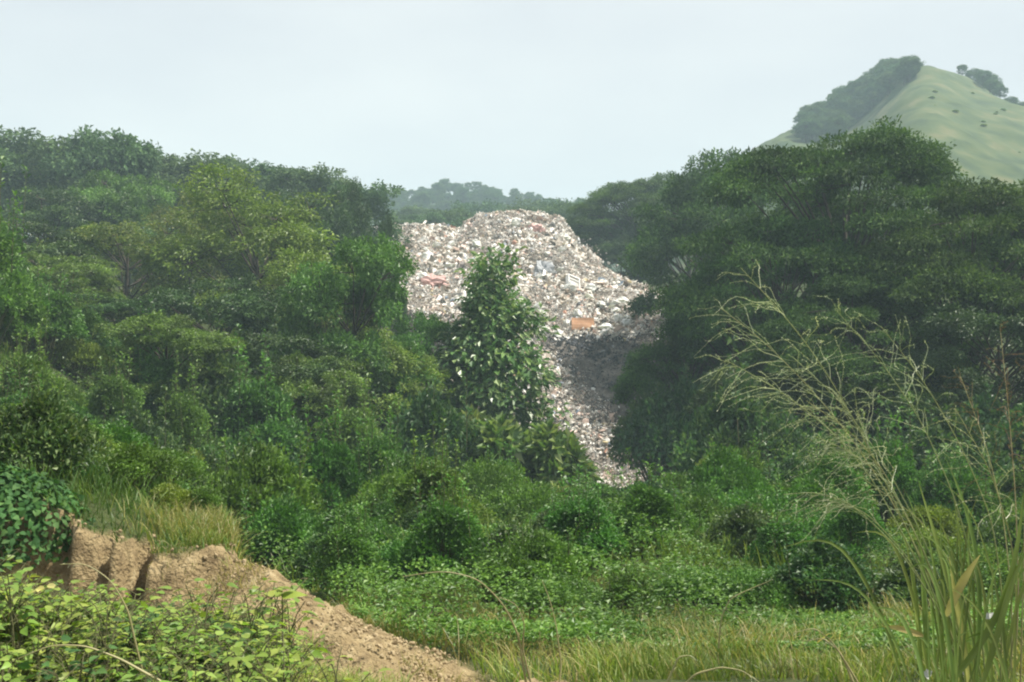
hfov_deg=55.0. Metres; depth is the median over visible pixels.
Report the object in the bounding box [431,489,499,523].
leafy shrub
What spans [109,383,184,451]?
leafy shrub
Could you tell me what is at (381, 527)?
leafy shrub
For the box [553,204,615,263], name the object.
distant tree
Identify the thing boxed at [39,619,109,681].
broadleaf weed
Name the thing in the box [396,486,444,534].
leafy shrub
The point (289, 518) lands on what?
leafy shrub
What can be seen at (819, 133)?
distant tree
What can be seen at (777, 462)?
leafy shrub
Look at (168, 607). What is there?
broadleaf weed
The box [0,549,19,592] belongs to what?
broadleaf weed
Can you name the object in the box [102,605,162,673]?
broadleaf weed
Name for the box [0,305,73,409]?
leafy shrub
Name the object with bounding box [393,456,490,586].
leafy shrub
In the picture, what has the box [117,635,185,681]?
broadleaf weed
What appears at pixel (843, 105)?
distant tree
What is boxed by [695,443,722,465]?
leafy shrub
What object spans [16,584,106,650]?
broadleaf weed
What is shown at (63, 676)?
broadleaf weed
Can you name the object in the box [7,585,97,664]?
broadleaf weed
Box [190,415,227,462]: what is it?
leafy shrub
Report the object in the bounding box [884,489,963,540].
leafy shrub
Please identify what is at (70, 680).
broadleaf weed
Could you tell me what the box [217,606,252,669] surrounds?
broadleaf weed
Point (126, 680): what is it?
broadleaf weed
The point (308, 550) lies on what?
leafy shrub
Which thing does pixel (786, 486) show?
leafy shrub
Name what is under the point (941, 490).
leafy shrub
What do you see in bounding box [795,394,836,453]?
leafy shrub
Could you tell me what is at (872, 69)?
distant tree
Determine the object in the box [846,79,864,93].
distant tree
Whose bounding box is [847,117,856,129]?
distant tree
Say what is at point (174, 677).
broadleaf weed
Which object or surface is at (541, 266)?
crumpled tarpaulin
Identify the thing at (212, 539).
spur grass
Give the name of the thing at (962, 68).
distant tree
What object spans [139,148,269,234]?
distant tree
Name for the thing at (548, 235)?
rubbish
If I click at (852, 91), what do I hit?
distant tree
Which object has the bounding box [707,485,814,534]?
leafy shrub
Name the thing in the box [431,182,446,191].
distant tree
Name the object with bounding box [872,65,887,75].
distant tree
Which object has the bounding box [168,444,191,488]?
leafy shrub
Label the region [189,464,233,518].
leafy shrub
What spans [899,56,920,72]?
distant tree
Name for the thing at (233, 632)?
broadleaf weed
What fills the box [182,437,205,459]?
leafy shrub
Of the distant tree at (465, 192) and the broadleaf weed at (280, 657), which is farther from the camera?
the distant tree at (465, 192)
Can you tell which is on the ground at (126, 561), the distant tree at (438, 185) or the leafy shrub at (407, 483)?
the leafy shrub at (407, 483)
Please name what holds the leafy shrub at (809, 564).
on the ground at (126, 561)
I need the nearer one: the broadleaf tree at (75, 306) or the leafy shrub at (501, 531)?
the leafy shrub at (501, 531)
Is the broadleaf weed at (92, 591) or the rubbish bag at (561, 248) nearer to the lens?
the broadleaf weed at (92, 591)
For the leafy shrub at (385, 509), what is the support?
on the ground at (126, 561)
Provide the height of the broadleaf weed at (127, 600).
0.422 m
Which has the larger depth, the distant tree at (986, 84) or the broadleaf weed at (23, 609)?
the distant tree at (986, 84)
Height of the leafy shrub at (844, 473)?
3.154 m
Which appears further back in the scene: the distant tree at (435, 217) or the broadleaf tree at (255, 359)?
the distant tree at (435, 217)
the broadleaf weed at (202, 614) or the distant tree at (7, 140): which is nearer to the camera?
the broadleaf weed at (202, 614)
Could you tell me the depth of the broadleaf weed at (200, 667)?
4.31 m
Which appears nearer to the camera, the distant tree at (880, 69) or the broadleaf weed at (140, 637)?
the broadleaf weed at (140, 637)
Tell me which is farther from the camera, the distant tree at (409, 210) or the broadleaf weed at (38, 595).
the distant tree at (409, 210)
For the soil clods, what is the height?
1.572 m
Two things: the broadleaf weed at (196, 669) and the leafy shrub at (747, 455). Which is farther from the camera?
the leafy shrub at (747, 455)
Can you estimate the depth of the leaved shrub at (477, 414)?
40.09 m
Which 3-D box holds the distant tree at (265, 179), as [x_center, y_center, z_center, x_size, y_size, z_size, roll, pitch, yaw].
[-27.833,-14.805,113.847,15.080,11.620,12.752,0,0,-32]
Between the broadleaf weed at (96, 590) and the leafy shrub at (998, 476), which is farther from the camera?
the leafy shrub at (998, 476)
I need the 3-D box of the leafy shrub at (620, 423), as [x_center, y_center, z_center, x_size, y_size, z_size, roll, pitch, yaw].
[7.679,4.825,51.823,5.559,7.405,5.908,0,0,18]
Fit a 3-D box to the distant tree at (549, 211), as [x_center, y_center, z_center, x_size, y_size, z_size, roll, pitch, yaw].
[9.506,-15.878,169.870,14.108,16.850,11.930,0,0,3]
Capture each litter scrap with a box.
[924,669,932,679]
[986,613,992,618]
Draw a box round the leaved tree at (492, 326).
[425,241,601,485]
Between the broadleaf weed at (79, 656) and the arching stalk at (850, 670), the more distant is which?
the arching stalk at (850, 670)
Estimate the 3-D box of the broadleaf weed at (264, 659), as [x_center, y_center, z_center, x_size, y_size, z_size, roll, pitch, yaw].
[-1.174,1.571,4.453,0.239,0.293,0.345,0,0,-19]
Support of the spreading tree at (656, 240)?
on the ground at (126, 561)
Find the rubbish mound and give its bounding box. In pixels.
[377,213,710,486]
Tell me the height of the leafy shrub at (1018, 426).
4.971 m
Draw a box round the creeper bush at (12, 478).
[0,461,95,569]
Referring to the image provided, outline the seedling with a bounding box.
[263,586,306,678]
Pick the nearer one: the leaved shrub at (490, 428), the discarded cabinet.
the leaved shrub at (490, 428)
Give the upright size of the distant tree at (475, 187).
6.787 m
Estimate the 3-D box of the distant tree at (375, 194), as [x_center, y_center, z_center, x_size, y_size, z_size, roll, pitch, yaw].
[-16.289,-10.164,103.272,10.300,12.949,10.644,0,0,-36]
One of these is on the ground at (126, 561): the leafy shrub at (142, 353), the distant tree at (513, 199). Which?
the leafy shrub at (142, 353)
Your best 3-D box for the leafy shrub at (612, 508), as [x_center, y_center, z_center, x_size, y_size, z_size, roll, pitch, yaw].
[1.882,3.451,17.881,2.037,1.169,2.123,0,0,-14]
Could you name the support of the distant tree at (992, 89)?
on the grassy hill
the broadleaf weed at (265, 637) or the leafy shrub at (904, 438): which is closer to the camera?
the broadleaf weed at (265, 637)
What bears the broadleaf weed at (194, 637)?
on the ground at (126, 561)
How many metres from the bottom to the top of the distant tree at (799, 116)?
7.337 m
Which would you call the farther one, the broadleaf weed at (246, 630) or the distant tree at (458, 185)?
the distant tree at (458, 185)
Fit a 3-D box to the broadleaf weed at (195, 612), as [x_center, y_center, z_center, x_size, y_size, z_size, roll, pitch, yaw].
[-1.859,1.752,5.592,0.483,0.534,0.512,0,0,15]
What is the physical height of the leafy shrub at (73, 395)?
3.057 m
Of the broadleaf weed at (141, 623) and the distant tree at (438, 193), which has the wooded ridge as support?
the distant tree at (438, 193)
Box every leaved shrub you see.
[449,403,501,468]
[455,411,541,483]
[521,416,601,486]
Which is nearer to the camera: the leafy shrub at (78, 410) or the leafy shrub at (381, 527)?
the leafy shrub at (381, 527)
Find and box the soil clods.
[26,505,492,681]
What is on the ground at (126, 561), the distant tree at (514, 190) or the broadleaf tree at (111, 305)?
the broadleaf tree at (111, 305)
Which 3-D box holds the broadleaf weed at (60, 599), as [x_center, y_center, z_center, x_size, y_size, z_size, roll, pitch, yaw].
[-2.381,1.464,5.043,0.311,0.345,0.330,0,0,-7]
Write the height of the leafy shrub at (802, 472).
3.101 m
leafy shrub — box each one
[0,156,43,343]
[0,164,40,284]
[0,261,53,355]
[0,305,20,339]
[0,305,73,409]
[0,355,43,405]
[0,360,117,479]
[0,381,18,414]
[0,384,63,417]
[7,256,90,365]
[23,417,123,461]
[27,272,84,344]
[35,377,69,410]
[41,350,89,413]
[45,325,114,383]
[46,438,121,470]
[47,461,117,490]
[49,294,125,376]
[53,389,97,427]
[62,278,110,371]
[75,395,109,423]
[77,392,114,418]
[80,416,153,447]
[84,337,153,426]
[91,345,119,373]
[97,435,183,489]
[102,316,183,365]
[108,298,173,379]
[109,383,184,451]
[127,318,186,412]
[135,445,210,484]
[141,318,271,442]
[142,402,163,427]
[146,477,201,512]
[154,346,222,452]
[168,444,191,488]
[176,440,230,474]
[180,481,193,490]
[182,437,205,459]
[185,428,254,486]
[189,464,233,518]
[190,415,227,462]
[190,422,326,563]
[201,324,311,457]
[209,382,317,460]
[220,435,248,469]
[235,486,321,570]
[283,453,310,472]
[285,506,363,551]
[285,513,369,589]
[294,487,414,551]
[301,358,382,468]
[301,385,368,515]
[302,488,394,596]
[315,477,347,510]
[335,447,407,525]
[339,387,404,500]
[355,440,453,515]
[369,530,473,580]
[370,481,457,525]
[375,384,421,431]
[382,354,485,474]
[389,417,481,526]
[392,434,451,478]
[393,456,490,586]
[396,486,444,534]
[403,438,443,462]
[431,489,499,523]
[451,453,534,523]
[460,515,539,576]
[469,521,544,544]
[470,520,593,595]
[477,477,564,525]
[486,431,524,478]
[499,571,621,615]
[523,479,577,495]
[523,480,622,549]
[524,486,611,525]
[543,464,630,573]
[558,463,592,498]
[577,459,617,491]
[586,464,637,501]
[592,489,641,512]
[594,547,660,614]
[595,504,676,553]
[607,364,689,481]
[611,447,691,555]
[613,343,711,479]
[620,466,696,496]
[630,504,713,550]
[641,460,697,492]
[649,347,734,466]
[649,564,759,608]
[655,471,698,482]
[666,335,820,473]
[670,430,702,474]
[672,473,737,508]
[675,481,730,552]
[682,430,775,497]
[690,494,775,563]
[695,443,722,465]
[703,434,773,481]
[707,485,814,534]
[707,503,813,551]
[713,565,801,614]
[732,396,819,466]
[740,485,814,568]
[760,441,811,484]
[760,453,802,465]
[762,520,880,612]
[766,475,793,493]
[767,479,797,486]
[772,432,809,465]
[772,465,857,517]
[774,501,871,552]
[790,438,885,515]
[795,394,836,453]
[802,417,836,448]
[807,412,872,508]
[809,410,878,512]
[815,465,891,562]
[834,400,906,453]
[851,544,975,613]
[854,391,933,541]
[866,386,937,430]
[869,349,971,428]
[882,418,904,501]
[884,401,923,442]
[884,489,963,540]
[889,467,971,518]
[892,523,979,559]
[899,384,1020,475]
[899,443,990,490]
[910,428,994,539]
[918,399,1007,469]
[925,312,987,404]
[925,538,1022,597]
[955,383,1011,463]
[959,483,1022,551]
[968,434,1009,485]
[973,498,1023,553]
[980,466,1010,494]
[986,444,1023,498]
[988,402,1023,464]
[998,389,1022,459]
[1008,394,1023,406]
[1009,428,1023,503]
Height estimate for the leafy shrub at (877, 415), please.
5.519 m
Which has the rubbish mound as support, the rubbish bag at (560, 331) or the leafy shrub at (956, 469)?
the rubbish bag at (560, 331)
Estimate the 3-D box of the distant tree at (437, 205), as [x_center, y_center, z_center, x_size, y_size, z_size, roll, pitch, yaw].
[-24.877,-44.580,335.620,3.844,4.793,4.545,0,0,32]
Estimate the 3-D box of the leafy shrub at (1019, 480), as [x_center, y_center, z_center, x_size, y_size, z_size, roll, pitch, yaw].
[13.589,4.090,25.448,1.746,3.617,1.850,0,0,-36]
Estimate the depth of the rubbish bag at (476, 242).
100.65 m
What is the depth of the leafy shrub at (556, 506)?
18.92 m
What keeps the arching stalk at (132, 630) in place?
on the ground at (126, 561)
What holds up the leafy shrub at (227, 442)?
on the ground at (126, 561)
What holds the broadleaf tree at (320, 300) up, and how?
on the ground at (126, 561)
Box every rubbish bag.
[418,272,426,277]
[421,251,433,258]
[432,242,441,247]
[435,270,443,275]
[444,262,454,267]
[472,239,480,246]
[511,220,520,226]
[533,301,542,310]
[536,273,543,279]
[537,309,548,316]
[554,329,562,336]
[558,246,566,251]
[560,233,570,239]
[564,281,576,291]
[572,309,582,316]
[585,283,597,292]
[585,293,592,297]
[596,301,605,306]
[596,323,613,329]
[600,329,607,335]
[609,300,620,305]
[612,307,620,311]
[613,313,623,321]
[616,296,627,303]
[620,318,630,325]
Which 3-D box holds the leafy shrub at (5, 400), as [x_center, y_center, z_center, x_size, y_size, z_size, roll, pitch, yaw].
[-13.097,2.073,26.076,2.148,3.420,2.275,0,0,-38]
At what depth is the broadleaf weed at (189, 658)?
4.54 m
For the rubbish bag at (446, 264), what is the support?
on the rubbish mound
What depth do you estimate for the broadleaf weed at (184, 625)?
5.25 m
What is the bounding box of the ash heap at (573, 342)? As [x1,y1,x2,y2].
[526,326,671,422]
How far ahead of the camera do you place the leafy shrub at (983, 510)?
23.63 m
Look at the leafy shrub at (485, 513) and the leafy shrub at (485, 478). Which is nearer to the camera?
the leafy shrub at (485, 513)
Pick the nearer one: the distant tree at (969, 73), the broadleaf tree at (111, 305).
the broadleaf tree at (111, 305)
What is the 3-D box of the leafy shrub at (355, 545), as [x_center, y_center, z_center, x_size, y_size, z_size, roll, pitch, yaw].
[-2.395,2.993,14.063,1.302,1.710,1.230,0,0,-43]
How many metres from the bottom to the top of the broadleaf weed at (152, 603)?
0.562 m
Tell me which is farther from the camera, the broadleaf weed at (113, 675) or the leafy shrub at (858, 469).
the leafy shrub at (858, 469)
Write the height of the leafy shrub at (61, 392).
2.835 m
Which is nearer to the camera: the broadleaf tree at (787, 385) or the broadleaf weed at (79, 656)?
the broadleaf weed at (79, 656)
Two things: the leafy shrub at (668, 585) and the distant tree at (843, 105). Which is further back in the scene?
the distant tree at (843, 105)
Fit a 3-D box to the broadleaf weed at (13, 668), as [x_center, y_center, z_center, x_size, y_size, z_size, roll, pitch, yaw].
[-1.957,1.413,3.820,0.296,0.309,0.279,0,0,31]
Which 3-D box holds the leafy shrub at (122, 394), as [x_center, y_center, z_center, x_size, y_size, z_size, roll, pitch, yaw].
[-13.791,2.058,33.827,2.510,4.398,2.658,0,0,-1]
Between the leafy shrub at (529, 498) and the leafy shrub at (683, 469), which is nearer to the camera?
the leafy shrub at (529, 498)
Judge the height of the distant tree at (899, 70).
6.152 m
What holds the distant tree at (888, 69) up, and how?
on the grassy hill
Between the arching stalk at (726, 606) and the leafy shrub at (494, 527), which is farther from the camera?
the leafy shrub at (494, 527)
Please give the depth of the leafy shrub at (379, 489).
22.53 m
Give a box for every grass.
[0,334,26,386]
[0,567,503,681]
[1,562,1023,681]
[2,453,254,564]
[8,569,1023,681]
[89,478,260,560]
[105,481,423,681]
[143,543,493,681]
[262,508,1023,601]
[689,264,1023,681]
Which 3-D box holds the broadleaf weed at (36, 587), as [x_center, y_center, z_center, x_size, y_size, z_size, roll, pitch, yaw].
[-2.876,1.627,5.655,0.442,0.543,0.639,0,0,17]
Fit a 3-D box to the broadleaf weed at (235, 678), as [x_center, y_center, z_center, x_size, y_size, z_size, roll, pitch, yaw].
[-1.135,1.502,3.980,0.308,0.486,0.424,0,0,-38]
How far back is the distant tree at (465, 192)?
352.89 m
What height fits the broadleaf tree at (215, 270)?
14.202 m
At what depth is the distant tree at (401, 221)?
148.18 m
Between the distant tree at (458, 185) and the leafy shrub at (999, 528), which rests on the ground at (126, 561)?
the leafy shrub at (999, 528)
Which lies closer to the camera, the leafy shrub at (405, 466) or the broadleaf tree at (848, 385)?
the leafy shrub at (405, 466)
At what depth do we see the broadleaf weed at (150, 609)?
5.29 m
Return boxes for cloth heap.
[420,273,447,286]
[528,223,545,231]
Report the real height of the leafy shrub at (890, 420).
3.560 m
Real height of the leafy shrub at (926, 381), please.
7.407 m
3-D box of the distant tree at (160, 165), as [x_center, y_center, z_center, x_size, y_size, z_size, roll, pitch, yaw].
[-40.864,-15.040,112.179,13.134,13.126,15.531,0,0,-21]
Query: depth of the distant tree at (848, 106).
252.29 m
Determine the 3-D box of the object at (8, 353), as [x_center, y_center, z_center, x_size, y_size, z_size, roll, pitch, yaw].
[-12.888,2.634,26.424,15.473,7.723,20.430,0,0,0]
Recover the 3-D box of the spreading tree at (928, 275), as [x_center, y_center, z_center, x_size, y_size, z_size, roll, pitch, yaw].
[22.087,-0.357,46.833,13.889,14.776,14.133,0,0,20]
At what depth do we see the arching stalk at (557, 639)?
5.54 m
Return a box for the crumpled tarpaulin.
[533,260,554,276]
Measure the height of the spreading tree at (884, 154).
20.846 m
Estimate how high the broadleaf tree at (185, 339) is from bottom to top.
5.549 m
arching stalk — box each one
[14,644,160,681]
[60,563,146,681]
[403,570,526,681]
[500,597,531,681]
[542,581,561,681]
[666,655,699,681]
[686,667,758,681]
[718,577,772,647]
[793,623,858,681]
[799,634,853,681]
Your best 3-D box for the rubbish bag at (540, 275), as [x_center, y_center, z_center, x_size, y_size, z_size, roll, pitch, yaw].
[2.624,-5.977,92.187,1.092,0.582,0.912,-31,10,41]
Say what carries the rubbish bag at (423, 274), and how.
on the rubbish mound
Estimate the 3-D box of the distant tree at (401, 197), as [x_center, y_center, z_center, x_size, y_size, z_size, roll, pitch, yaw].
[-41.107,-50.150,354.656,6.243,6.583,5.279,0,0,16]
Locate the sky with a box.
[0,0,1023,236]
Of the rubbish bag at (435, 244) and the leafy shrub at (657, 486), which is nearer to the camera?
the leafy shrub at (657, 486)
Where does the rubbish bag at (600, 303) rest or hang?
on the rubbish mound
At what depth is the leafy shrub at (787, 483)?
25.93 m
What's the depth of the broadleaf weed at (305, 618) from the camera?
6.08 m
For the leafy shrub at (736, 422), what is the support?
on the ground at (126, 561)
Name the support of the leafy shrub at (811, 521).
on the ground at (126, 561)
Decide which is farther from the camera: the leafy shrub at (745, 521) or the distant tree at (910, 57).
the distant tree at (910, 57)
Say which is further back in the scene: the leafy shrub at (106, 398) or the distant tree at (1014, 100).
the distant tree at (1014, 100)
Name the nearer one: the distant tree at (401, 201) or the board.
the board
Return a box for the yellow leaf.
[33,583,58,591]
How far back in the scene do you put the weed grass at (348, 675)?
5.56 m
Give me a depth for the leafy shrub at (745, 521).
17.23 m
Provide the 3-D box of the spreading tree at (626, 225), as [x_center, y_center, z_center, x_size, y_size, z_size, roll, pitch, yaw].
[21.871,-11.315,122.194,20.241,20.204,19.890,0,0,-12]
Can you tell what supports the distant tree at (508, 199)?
on the wooded ridge
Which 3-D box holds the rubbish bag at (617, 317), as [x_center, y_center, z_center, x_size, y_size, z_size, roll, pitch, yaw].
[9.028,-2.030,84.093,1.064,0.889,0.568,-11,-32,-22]
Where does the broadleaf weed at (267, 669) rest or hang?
on the ground at (126, 561)
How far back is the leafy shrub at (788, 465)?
26.91 m
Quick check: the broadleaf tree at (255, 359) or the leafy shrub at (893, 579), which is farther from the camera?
the broadleaf tree at (255, 359)
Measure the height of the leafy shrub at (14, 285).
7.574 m
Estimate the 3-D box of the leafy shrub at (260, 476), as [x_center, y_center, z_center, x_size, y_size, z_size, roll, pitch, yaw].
[-5.019,3.128,18.977,2.705,3.066,2.820,0,0,1]
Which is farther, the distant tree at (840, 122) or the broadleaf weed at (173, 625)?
the distant tree at (840, 122)
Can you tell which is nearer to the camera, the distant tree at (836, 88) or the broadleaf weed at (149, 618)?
the broadleaf weed at (149, 618)
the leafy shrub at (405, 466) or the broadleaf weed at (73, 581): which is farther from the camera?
the leafy shrub at (405, 466)
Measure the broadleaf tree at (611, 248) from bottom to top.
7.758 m
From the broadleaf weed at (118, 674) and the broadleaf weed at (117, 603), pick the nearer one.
the broadleaf weed at (118, 674)
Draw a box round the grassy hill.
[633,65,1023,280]
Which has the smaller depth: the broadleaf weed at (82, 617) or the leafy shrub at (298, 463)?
the broadleaf weed at (82, 617)
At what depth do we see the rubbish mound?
79.22 m
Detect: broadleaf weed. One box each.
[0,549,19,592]
[0,559,39,632]
[0,563,47,667]
[0,574,55,612]
[0,574,61,635]
[0,579,47,650]
[0,579,64,649]
[0,581,93,613]
[0,596,21,621]
[0,613,73,681]
[0,635,59,681]
[0,660,44,681]
[0,669,20,681]
[1,636,30,673]
[4,581,95,602]
[4,633,52,681]
[5,562,50,604]
[6,575,79,595]
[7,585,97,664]
[11,582,58,593]
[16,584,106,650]
[16,614,88,681]
[17,634,117,681]
[23,663,80,681]
[29,587,77,622]
[35,589,85,626]
[35,624,123,681]
[36,578,116,607]
[36,592,84,621]
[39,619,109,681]
[40,586,121,629]
[42,581,131,607]
[50,610,122,667]
[53,663,94,681]
[61,599,119,638]
[62,588,145,663]
[64,592,166,681]
[65,588,161,640]
[67,584,131,623]
[67,585,155,662]
[69,594,172,623]
[70,587,150,645]
[71,615,136,681]
[71,617,131,680]
[85,612,187,668]
[89,638,174,681]
[95,664,155,681]
[96,644,168,681]
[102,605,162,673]
[105,600,158,643]
[106,617,197,681]
[108,595,194,642]
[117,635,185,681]
[118,591,202,663]
[121,640,233,681]
[123,594,173,614]
[124,594,178,620]
[130,643,195,681]
[135,661,201,681]
[138,602,222,669]
[139,604,210,681]
[143,612,223,642]
[144,612,186,670]
[149,633,217,681]
[150,595,233,631]
[152,662,197,681]
[153,617,210,664]
[156,617,241,681]
[159,578,238,614]
[163,661,224,681]
[164,646,242,681]
[167,589,236,660]
[168,622,244,681]
[173,581,244,639]
[177,652,248,681]
[178,599,269,652]
[179,620,248,661]
[188,634,250,681]
[189,613,290,641]
[189,627,257,680]
[190,627,303,681]
[191,586,292,668]
[195,587,277,637]
[196,601,256,668]
[198,632,297,680]
[202,606,295,646]
[208,610,285,667]
[209,656,275,681]
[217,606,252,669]
[218,580,265,629]
[222,629,291,679]
[224,647,275,681]
[225,587,285,652]
[229,628,271,669]
[230,632,324,681]
[235,604,325,676]
[237,660,332,681]
[241,577,309,670]
[243,666,285,681]
[251,639,313,681]
[252,602,296,648]
[252,637,307,681]
[253,591,330,675]
[293,637,392,681]
[301,655,330,681]
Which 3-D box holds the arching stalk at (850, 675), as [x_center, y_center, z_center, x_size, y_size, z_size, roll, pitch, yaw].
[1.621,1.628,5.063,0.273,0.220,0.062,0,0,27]
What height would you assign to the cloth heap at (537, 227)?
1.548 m
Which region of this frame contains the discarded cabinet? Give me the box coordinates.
[565,273,579,290]
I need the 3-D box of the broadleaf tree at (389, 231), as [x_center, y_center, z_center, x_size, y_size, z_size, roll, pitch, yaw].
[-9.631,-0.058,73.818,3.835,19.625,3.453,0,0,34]
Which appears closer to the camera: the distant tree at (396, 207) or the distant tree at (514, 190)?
the distant tree at (396, 207)
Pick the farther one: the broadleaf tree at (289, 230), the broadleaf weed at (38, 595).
the broadleaf tree at (289, 230)
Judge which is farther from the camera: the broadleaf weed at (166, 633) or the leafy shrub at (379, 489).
the leafy shrub at (379, 489)
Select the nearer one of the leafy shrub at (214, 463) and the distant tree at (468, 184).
the leafy shrub at (214, 463)
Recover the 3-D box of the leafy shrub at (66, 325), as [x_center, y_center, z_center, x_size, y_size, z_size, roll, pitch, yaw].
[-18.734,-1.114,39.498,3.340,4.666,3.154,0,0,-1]
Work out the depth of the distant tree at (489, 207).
216.82 m
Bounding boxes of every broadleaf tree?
[1,185,132,289]
[1,217,121,315]
[14,251,131,320]
[31,213,228,332]
[45,167,182,298]
[51,300,85,314]
[55,292,157,337]
[77,309,253,403]
[115,189,262,360]
[129,273,310,366]
[135,160,358,366]
[205,328,376,460]
[221,186,355,295]
[230,246,394,405]
[256,350,379,450]
[267,230,437,420]
[301,176,387,326]
[304,326,457,446]
[366,210,408,337]
[374,307,472,422]
[575,224,630,263]
[591,234,646,280]
[683,353,861,434]
[809,370,988,448]
[893,288,1023,415]
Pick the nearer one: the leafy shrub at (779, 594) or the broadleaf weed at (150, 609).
the broadleaf weed at (150, 609)
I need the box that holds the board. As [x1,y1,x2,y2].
[571,318,593,329]
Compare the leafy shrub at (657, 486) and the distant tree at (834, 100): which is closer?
the leafy shrub at (657, 486)
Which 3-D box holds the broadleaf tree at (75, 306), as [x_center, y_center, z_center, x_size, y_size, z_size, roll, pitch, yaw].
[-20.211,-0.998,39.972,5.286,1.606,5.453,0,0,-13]
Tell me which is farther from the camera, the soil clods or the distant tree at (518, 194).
the distant tree at (518, 194)
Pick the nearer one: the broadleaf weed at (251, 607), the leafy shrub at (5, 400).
the broadleaf weed at (251, 607)
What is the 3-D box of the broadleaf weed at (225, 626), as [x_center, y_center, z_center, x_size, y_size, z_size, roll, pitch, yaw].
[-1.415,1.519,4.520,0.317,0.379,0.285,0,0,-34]
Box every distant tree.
[0,125,42,171]
[0,147,36,225]
[7,130,110,207]
[14,164,121,226]
[26,124,164,220]
[101,137,163,259]
[110,154,195,219]
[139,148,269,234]
[152,153,219,214]
[212,158,293,212]
[224,163,316,207]
[256,162,346,212]
[299,175,358,208]
[318,179,412,258]
[367,219,413,229]
[387,194,397,200]
[388,205,400,212]
[390,205,443,220]
[397,194,405,203]
[398,190,407,199]
[398,199,407,205]
[400,210,459,227]
[412,191,431,202]
[414,197,427,206]
[425,190,434,195]
[426,205,436,209]
[430,205,475,226]
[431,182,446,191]
[434,203,442,209]
[435,190,444,199]
[438,178,451,192]
[439,202,449,210]
[442,200,453,208]
[444,192,453,200]
[449,198,504,214]
[452,182,463,192]
[452,211,490,226]
[455,186,472,202]
[464,182,472,189]
[470,189,482,199]
[471,181,481,190]
[484,188,500,195]
[486,192,500,203]
[498,196,543,211]
[505,197,514,206]
[505,202,555,211]
[506,195,521,204]
[509,188,519,193]
[510,192,524,203]
[523,194,530,199]
[529,194,543,203]
[537,199,587,249]
[539,197,586,207]
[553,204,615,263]
[791,118,821,141]
[793,111,814,130]
[795,127,806,139]
[797,104,809,112]
[800,118,821,141]
[805,104,821,114]
[805,114,828,139]
[807,124,823,140]
[809,101,826,108]
[812,107,828,116]
[822,127,836,136]
[825,96,844,110]
[825,115,849,141]
[826,109,850,127]
[830,94,847,99]
[831,85,844,93]
[834,92,850,98]
[835,86,850,95]
[838,97,852,112]
[844,103,860,117]
[845,98,866,121]
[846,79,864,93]
[847,79,863,92]
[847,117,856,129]
[848,90,865,105]
[852,85,869,106]
[854,73,872,89]
[855,105,867,118]
[868,65,879,73]
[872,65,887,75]
[878,57,894,65]
[882,58,900,66]
[882,63,898,84]
[890,64,916,84]
[894,57,925,81]
[896,68,917,82]
[898,54,922,71]
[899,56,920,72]
[956,64,967,74]
[964,67,982,82]
[974,69,992,82]
[976,73,1005,96]
[982,79,997,93]
[985,81,1004,95]
[991,84,1008,97]
[1003,96,1019,103]
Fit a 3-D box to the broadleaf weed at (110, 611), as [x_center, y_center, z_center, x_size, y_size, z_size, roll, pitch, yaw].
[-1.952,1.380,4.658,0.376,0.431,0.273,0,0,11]
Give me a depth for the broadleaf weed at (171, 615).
5.17 m
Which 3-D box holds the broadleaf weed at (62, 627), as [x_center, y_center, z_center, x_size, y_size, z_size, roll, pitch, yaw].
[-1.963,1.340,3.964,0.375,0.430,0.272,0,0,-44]
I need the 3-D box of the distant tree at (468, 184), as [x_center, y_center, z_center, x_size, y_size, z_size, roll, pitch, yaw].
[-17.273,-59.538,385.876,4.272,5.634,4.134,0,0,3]
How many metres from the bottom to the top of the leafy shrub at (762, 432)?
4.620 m
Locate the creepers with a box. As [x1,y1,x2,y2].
[0,332,1023,656]
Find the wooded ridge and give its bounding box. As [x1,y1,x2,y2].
[28,197,634,271]
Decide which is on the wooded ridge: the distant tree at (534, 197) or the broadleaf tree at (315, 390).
the distant tree at (534, 197)
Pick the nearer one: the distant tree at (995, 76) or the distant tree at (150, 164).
the distant tree at (150, 164)
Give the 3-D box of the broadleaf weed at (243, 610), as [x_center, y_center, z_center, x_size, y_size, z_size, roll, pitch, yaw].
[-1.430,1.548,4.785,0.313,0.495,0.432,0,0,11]
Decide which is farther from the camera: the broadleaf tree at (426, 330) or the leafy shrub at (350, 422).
the broadleaf tree at (426, 330)
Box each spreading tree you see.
[564,177,723,283]
[607,170,753,284]
[609,320,742,408]
[615,145,866,354]
[643,114,1023,429]
[654,213,900,423]
[655,290,795,391]
[731,273,996,433]
[825,176,1023,402]
[953,196,1023,379]
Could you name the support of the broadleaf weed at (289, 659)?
on the ground at (126, 561)
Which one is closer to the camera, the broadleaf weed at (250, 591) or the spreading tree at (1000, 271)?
the broadleaf weed at (250, 591)
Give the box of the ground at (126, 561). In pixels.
[0,219,1023,681]
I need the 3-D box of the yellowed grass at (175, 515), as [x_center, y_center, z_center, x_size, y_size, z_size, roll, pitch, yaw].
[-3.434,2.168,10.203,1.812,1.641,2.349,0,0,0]
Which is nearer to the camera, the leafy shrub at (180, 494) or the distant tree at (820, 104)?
the leafy shrub at (180, 494)
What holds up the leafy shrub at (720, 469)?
on the ground at (126, 561)
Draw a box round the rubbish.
[369,209,670,487]
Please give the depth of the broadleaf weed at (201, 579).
6.16 m
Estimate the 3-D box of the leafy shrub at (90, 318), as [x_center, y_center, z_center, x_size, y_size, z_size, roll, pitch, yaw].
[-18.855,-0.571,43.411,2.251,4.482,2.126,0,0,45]

